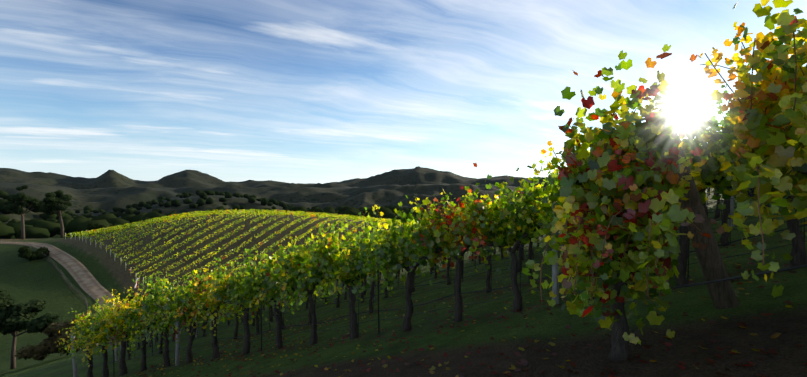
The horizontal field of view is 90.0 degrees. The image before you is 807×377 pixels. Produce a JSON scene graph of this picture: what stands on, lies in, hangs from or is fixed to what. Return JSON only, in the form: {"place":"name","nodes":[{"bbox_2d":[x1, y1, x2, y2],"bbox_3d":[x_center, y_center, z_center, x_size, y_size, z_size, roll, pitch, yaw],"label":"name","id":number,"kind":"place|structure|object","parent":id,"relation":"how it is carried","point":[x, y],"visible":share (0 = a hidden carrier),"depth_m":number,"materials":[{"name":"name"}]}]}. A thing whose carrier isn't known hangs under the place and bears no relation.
{"place":"outdoors","nodes":[
{"label":"outdoors","id":0,"kind":"place"},
{"bbox_2d":[0,241,120,345],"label":"dirt road","id":1,"kind":"structure","parent":0,"point":[86,280],"depth_m":86.97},
{"bbox_2d":[0,190,493,238],"bbox_3d":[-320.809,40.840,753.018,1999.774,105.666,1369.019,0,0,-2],"label":"trees","id":2,"kind":"object","parent":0,"point":[47,226],"visible":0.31,"depth_m":281.46,"materials":[{"name":"green plant"}]},
{"bbox_2d":[0,166,806,376],"bbox_3d":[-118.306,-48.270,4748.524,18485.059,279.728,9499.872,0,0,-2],"label":"ground","id":3,"kind":"structure","parent":0,"point":[23,280],"depth_m":11.44,"materials":[{"name":"green plant"}]},
{"bbox_2d":[3,185,43,238],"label":"tall pine","id":4,"kind":"object","parent":3,"relation":"on","point":[11,206],"depth_m":120.11,"materials":[{"name":"green plant"}]},
{"bbox_2d":[0,290,59,369],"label":"tree","id":5,"kind":"object","parent":3,"relation":"on","point":[19,317],"depth_m":42.22,"materials":[{"name":"green plant"}]},
{"bbox_2d":[17,246,49,260],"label":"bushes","id":6,"kind":"object","parent":3,"relation":"on","point":[25,252],"depth_m":92.09,"materials":[{"name":"green plant"}]},
{"bbox_2d":[0,238,87,356],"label":"verge","id":7,"kind":"structure","parent":3,"relation":"on","point":[62,273],"depth_m":85.42,"materials":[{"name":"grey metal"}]},
{"bbox_2d":[14,314,90,360],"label":"oak bush","id":8,"kind":"object","parent":3,"relation":"on","point":[42,350],"depth_m":40.93,"materials":[{"name":"green plant"}]},
{"bbox_2d":[39,190,71,237],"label":"tall pine","id":9,"kind":"object","parent":3,"relation":"on","point":[52,200],"depth_m":120.74,"materials":[{"name":"green plant"}]},
{"bbox_2d":[85,223,106,234],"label":"tree","id":10,"kind":"object","parent":3,"relation":"on","point":[91,226],"depth_m":130.26,"materials":[{"name":"green plant"}]},
{"bbox_2d":[126,290,163,303],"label":"oak bush","id":11,"kind":"object","parent":3,"relation":"on","point":[130,298],"depth_m":45.32,"materials":[{"name":"green plant"}]},
{"bbox_2d":[65,214,400,286],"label":"vine posts","id":12,"kind":"object","parent":3,"relation":"on","point":[110,249],"visible":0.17,"depth_m":101.70,"materials":[{"name":"grey paint"}]},
{"bbox_2d":[66,209,420,293],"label":"vine rows","id":13,"kind":"object","parent":3,"relation":"on","point":[235,213],"visible":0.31,"depth_m":110.93,"materials":[{"name":"green plant"}]},
{"bbox_2d":[71,188,733,376],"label":"trellis end posts","id":14,"kind":"object","parent":3,"relation":"in","point":[555,274],"visible":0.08,"depth_m":12.12,"materials":[{"name":"brown wood"}]},
{"bbox_2d":[63,182,753,368],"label":"trellis wires","id":15,"kind":"object","parent":3,"relation":"on","point":[442,253],"visible":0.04,"depth_m":3.90,"materials":[{"name":"grey metal"}]},
{"bbox_2d":[80,200,806,373],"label":"drip hoses","id":16,"kind":"object","parent":15,"relation":"attached to","point":[739,277],"visible":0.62,"depth_m":9.45,"materials":[{"name":"black plastic"}]},
{"bbox_2d":[132,108,740,337],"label":"vine leaves","id":17,"kind":"object","parent":3,"relation":"on","point":[541,194],"visible":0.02,"depth_m":12.31,"materials":[{"name":"green plant"}]},
{"bbox_2d":[87,171,806,376],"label":"vine trunks","id":18,"kind":"object","parent":3,"relation":"on","point":[619,348],"visible":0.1,"depth_m":8.95,"materials":[{"name":"brown wood"}]},
{"bbox_2d":[89,181,755,346],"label":"grape clusters","id":19,"kind":"object","parent":18,"relation":"attached to","point":[749,193],"visible":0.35,"depth_m":7.29,"materials":[{"name":"purple food"}]},
{"bbox_2d":[55,0,806,366],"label":"vine leaves","id":20,"kind":"object","parent":18,"relation":"attached to","point":[653,194],"visible":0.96,"depth_m":3.74,"materials":[{"name":"green plant"}]},
{"bbox_2d":[56,32,805,363],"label":"vine canes","id":21,"kind":"object","parent":18,"relation":"attached to","point":[757,167],"visible":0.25,"depth_m":3.82,"materials":[{"name":"brown wood"}]},
{"bbox_2d":[113,188,804,375],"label":"trellis posts","id":22,"kind":"object","parent":3,"relation":"in","point":[387,295],"visible":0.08,"depth_m":10.35,"materials":[{"name":"wood"}]},
{"bbox_2d":[135,229,806,376],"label":"fallen leaves","id":23,"kind":"object","parent":3,"relation":"on","point":[523,362],"visible":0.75,"depth_m":6.13,"materials":[{"name":"brown plant"}]},
{"bbox_2d":[671,123,738,308],"bbox_3d":[3.430,0.375,4.706,0.911,2.333,0.236,0,0,11],"label":"end post","id":24,"kind":"object","parent":3,"relation":"on","point":[722,293],"visible":0.4,"depth_m":4.61,"materials":[{"name":"brown wood"}]},
{"bbox_2d":[0,0,806,183],"label":"sky","id":25,"kind":"structure","parent":0,"point":[288,91],"materials":[{"name":"blue"}]}
]}

